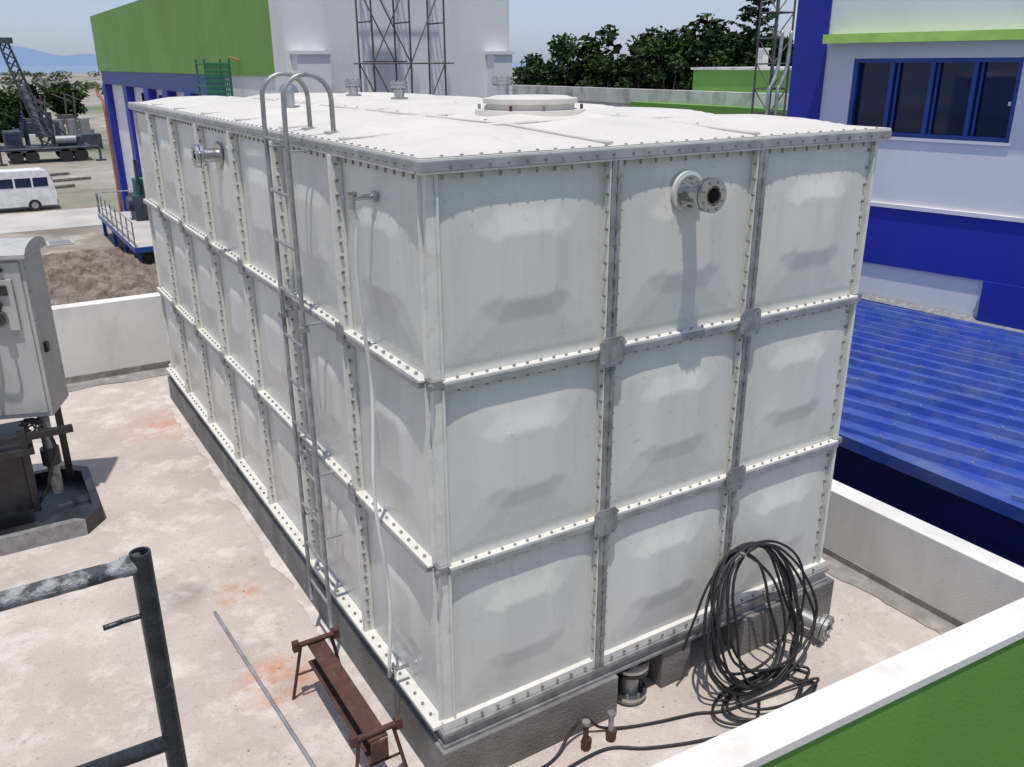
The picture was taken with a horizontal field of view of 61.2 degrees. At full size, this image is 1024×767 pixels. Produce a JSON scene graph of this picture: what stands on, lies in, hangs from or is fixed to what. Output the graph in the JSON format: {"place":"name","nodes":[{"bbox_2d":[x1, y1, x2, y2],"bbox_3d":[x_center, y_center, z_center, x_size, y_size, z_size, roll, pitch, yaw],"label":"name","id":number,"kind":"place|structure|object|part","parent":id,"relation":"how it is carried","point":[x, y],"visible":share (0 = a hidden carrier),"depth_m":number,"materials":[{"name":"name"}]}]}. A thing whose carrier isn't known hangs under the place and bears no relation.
{"place":"outdoors","nodes":[
{"label":"outdoors","id":0,"kind":"place"},
{"bbox_2d":[0,44,97,65],"bbox_3d":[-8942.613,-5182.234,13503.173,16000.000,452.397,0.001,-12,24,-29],"label":"mountains","id":1,"kind":"structure","parent":0,"point":[25,56],"depth_m":14243.45,"materials":[{"name":"blue"}]},
{"bbox_2d":[0,207,112,234],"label":"road","id":2,"kind":"structure","parent":0,"point":[44,221],"depth_m":46.14,"materials":[{"name":"concrete"}]},
{"bbox_2d":[45,239,73,246],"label":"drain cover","id":3,"kind":"object","parent":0,"point":[59,242],"visible":0.96,"depth_m":40.18,"materials":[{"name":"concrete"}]},
{"bbox_2d":[0,70,516,254],"bbox_3d":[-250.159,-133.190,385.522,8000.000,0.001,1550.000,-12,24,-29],"label":"ground","id":4,"kind":"structure","parent":0,"point":[80,194],"depth_m":61.92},
{"bbox_2d":[0,167,58,210],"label":"white van","id":5,"kind":"object","parent":4,"relation":"on","point":[33,189],"visible":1,"depth_m":48.88,"materials":[{"name":"paint"}]},
{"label":"windows","id":6,"kind":"part","parent":5,"relation":"part of","materials":[{"name":"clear glass"}]},
{"bbox_2d":[0,82,87,143],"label":"tree line","id":7,"kind":"object","parent":4,"relation":"on","point":[10,112],"visible":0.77,"depth_m":121.03,"materials":[{"name":"green plant"}]},
{"bbox_2d":[0,37,106,165],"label":"drilling rig truck","id":8,"kind":"object","parent":4,"relation":"on","point":[65,147],"visible":1,"depth_m":73.31,"materials":[{"name":"paint"}]},
{"bbox_2d":[6,92,102,148],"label":"construction machinery","id":9,"kind":"object","parent":4,"relation":"on","point":[79,126],"visible":0.6,"depth_m":94.47,"materials":[{"name":"metal"}]},
{"bbox_2d":[50,172,69,175],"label":"steel pipes","id":10,"kind":"object","parent":4,"relation":"on","point":[63,173],"visible":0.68,"depth_m":65.13,"materials":[{"name":"metal"}]},
{"bbox_2d":[55,184,74,188],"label":"steel pipes","id":11,"kind":"object","parent":4,"relation":"on","point":[65,186],"visible":0.41,"depth_m":58.51,"materials":[{"name":"metal"}]},
{"bbox_2d":[52,177,90,181],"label":"steel pipes","id":12,"kind":"object","parent":4,"relation":"on","point":[68,179],"visible":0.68,"depth_m":62.06,"materials":[{"name":"metal"}]},
{"bbox_2d":[41,247,158,305],"bbox_3d":[-15.812,-4.235,33.014,6.800,0.792,13.000,-12,24,-29],"label":"gravel heap","id":13,"kind":"object","parent":4,"relation":"on","point":[83,275],"visible":0.43,"depth_m":32.22,"materials":[{"name":"beige gravel"}]},
{"bbox_2d":[95,84,122,211],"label":"downspout","id":14,"kind":"object","parent":4,"relation":"on","point":[109,137],"visible":0.96,"depth_m":47.01,"materials":[{"name":"orange metal"}]},
{"bbox_2d":[95,159,153,262],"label":"blue steel walkway","id":15,"kind":"structure","parent":4,"relation":"on","point":[130,228],"depth_m":39.29,"materials":[{"name":"metal"}]},
{"bbox_2d":[112,85,211,191],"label":"white infill wall","id":16,"kind":"structure","parent":4,"relation":"on","point":[121,115],"depth_m":46.17,"materials":[{"name":"paint"}]},
{"bbox_2d":[133,93,162,173],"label":"windows","id":17,"kind":"structure","parent":16,"relation":"attached to","point":[143,99],"depth_m":39.62,"materials":[{"name":"glass"}]},
{"bbox_2d":[90,0,274,75],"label":"green fascia","id":18,"kind":"structure","parent":16,"relation":"on","point":[165,36],"depth_m":29.58,"materials":[{"name":"paint"}]},
{"bbox_2d":[101,71,226,210],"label":"blue columns","id":19,"kind":"structure","parent":4,"relation":"on","point":[169,84],"depth_m":41.66,"materials":[{"name":"paint"}]},
{"bbox_2d":[195,56,238,96],"bbox_3d":[-8.066,-5.816,26.138,2.830,8.417,1.134,12,24,30],"label":"green netted scaffold","id":20,"kind":"object","parent":4,"relation":"on","point":[222,75],"visible":0.28,"depth_m":25.01,"materials":[{"name":"green fabric"}]},
{"bbox_2d":[0,67,568,97],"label":"distant shrubs","id":21,"kind":"object","parent":4,"relation":"on","point":[81,86],"visible":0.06,"depth_m":303.04,"materials":[{"name":"green plant"}]},
{"bbox_2d":[225,0,514,97],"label":"white tower building","id":22,"kind":"structure","parent":4,"relation":"on","point":[318,37],"depth_m":22.82,"materials":[{"name":"paint"}]},
{"bbox_2d":[354,0,453,95],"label":"scaffolding","id":23,"kind":"object","parent":4,"relation":"on","point":[395,59],"visible":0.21,"depth_m":21.52,"materials":[{"name":"metal"}]},
{"bbox_2d":[0,374,940,766],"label":"roof deck","id":24,"kind":"structure","parent":4,"relation":"on","point":[76,686],"depth_m":6.01,"materials":[{"name":"concrete"}]},
{"bbox_2d":[0,236,104,555],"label":"electrical control cabinet","id":25,"kind":"object","parent":24,"relation":"on","point":[54,502],"visible":1,"depth_m":7.39,"materials":[{"name":"metal"}]},
{"bbox_2d":[0,546,187,766],"bbox_3d":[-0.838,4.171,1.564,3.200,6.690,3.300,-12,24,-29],"label":"metal railing","id":26,"kind":"object","parent":24,"relation":"on","point":[137,564],"visible":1,"depth_m":2.14,"materials":[{"name":"grey metal"}]},
{"bbox_2d":[51,292,169,377],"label":"parapet back","id":27,"kind":"structure","parent":24,"relation":"on","point":[94,336],"depth_m":11.09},
{"bbox_2d":[213,611,316,766],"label":"steel rod","id":28,"kind":"object","parent":24,"relation":"on","point":[280,714],"visible":1,"depth_m":5.53,"materials":[{"name":"grey metal"}]},
{"bbox_2d":[162,395,423,766],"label":"cement fillet","id":29,"kind":"object","parent":24,"relation":"on","point":[347,663],"visible":0.94,"depth_m":6.54,"materials":[{"name":"beige concrete"}]},
{"bbox_2d":[291,626,407,766],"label":"rusty steel trestle","id":30,"kind":"object","parent":24,"relation":"on","point":[367,728],"visible":1,"depth_m":4.97,"materials":[{"name":"brown metal"}]},
{"bbox_2d":[167,375,833,766],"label":"concrete plinth","id":31,"kind":"structure","parent":24,"relation":"on","point":[513,741],"depth_m":5.53,"materials":[{"name":"grey concrete"}]},
{"bbox_2d":[128,76,891,749],"bbox_3d":[-0.944,-0.886,7.601,3.294,3.390,7.304,-12,24,-29],"label":"water storage tank","id":32,"kind":"object","parent":31,"relation":"on","point":[578,372],"visible":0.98,"depth_m":4.86,"materials":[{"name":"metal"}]},
{"bbox_2d":[260,71,341,627],"bbox_3d":[-1.190,-0.092,5.378,0.335,3.478,0.460,-12,24,-29],"label":"steel access ladder","id":33,"kind":"object","parent":32,"relation":"attached to","point":[303,328],"visible":0.99,"depth_m":5.15,"materials":[{"name":"grey metal"}]},
{"bbox_2d":[795,607,834,641],"bbox_3d":[2.088,1.667,6.042,0.283,0.195,0.192,17,26,39],"label":"flanged pipe fitting","id":34,"kind":"object","parent":32,"relation":"attached to","point":[824,625],"visible":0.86,"depth_m":5.96,"materials":[{"name":"metal"}]},
{"bbox_2d":[66,360,965,633],"bbox_3d":[-3.659,1.431,6.978,10.750,0.084,9.320,-12,24,-29],"label":"waterproof skirting","id":35,"kind":"object","parent":24,"relation":"on","point":[844,569],"visible":0.16,"depth_m":6.76,"materials":[{"name":"grey concrete"}]},
{"bbox_2d":[581,718,591,751],"bbox_3d":[0.437,2.061,5.074,0.059,0.204,0.064,14,25,34],"label":"anchor bolt","id":36,"kind":"object","parent":24,"relation":"on","point":[586,741],"visible":1,"depth_m":5.06,"materials":[{"name":"metal"}]},
{"bbox_2d":[606,709,616,742],"bbox_3d":[0.592,2.035,5.141,0.064,0.204,0.059,-4,21,-9],"label":"anchor bolt","id":37,"kind":"object","parent":24,"relation":"on","point":[611,732],"visible":1,"depth_m":5.13,"materials":[{"name":"metal"}]},
{"bbox_2d":[616,659,648,704],"bbox_3d":[0.742,1.855,5.475,0.240,0.280,0.240,-12,24,-29],"label":"drain pipe flange","id":38,"kind":"object","parent":24,"relation":"on","point":[632,688],"visible":0.71,"depth_m":5.42,"materials":[{"name":"metal"}]},
{"bbox_2d":[540,540,819,766],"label":"electrical cable coil","id":39,"kind":"object","parent":24,"relation":"on","point":[779,671],"visible":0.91,"depth_m":5.43,"materials":[{"name":"rubber"}]},
{"bbox_2d":[823,479,1023,622],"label":"parapet","id":40,"kind":"structure","parent":24,"relation":"on","point":[962,580],"depth_m":6.36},
{"bbox_2d":[512,85,788,116],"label":"parapet wall","id":41,"kind":"structure","parent":4,"relation":"on","point":[717,102],"depth_m":30.49,"materials":[{"name":"green paint"}]},
{"bbox_2d":[512,13,793,89],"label":"tree line","id":42,"kind":"object","parent":4,"relation":"on","point":[659,60],"visible":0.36,"depth_m":59.55,"materials":[{"name":"green plant"}]},
{"bbox_2d":[691,48,791,93],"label":"green wall building","id":43,"kind":"structure","parent":4,"relation":"on","point":[731,79],"depth_m":39.42,"materials":[{"name":"paint"}]},
{"bbox_2d":[727,0,793,66],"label":"pine tree","id":44,"kind":"object","parent":4,"relation":"on","point":[748,13],"visible":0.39,"depth_m":58.74,"materials":[{"name":"green plant"}]},
{"bbox_2d":[751,0,795,115],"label":"steel ladder tower","id":45,"kind":"structure","parent":4,"relation":"on","point":[772,78],"depth_m":15.28,"materials":[{"name":"grey metal"}]},
{"bbox_2d":[650,597,1023,766],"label":"green parapet","id":46,"kind":"structure","parent":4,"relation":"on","point":[953,697],"depth_m":4.90,"materials":[{"name":"paint"}]},
{"bbox_2d":[819,0,1023,316],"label":"white wall","id":47,"kind":"structure","parent":4,"relation":"on","point":[980,179],"depth_m":14.67,"materials":[{"name":"paint"}]},
{"bbox_2d":[787,0,1023,330],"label":"blue bands","id":48,"kind":"object","parent":47,"relation":"attached to","point":[989,253],"visible":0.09,"depth_m":15.03,"materials":[{"name":"paint"}]},
{"bbox_2d":[822,29,1023,43],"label":"lime ledge","id":49,"kind":"object","parent":47,"relation":"attached to","point":[975,35],"visible":1,"depth_m":14.03,"materials":[{"name":"paint"}]},
{"bbox_2d":[847,57,1023,142],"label":"window","id":50,"kind":"structure","parent":47,"relation":"attached to","point":[970,99],"depth_m":14.50,"materials":[{"name":"blue glass"}]},
{"bbox_2d":[833,293,1023,566],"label":"blue metal roof shed","id":51,"kind":"structure","parent":4,"relation":"on","point":[931,430],"depth_m":8.90,"materials":[{"name":"blue metal"}]},
{"bbox_2d":[0,63,565,73],"bbox_3d":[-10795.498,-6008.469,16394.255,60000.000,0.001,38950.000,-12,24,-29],"label":"sea","id":52,"kind":"structure","parent":0,"point":[54,69],"depth_m":2144.63,"materials":[{"name":"liquid"}]},
{"bbox_2d":[0,0,797,62],"label":"sky","id":53,"kind":"structure","parent":0,"point":[55,27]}
]}

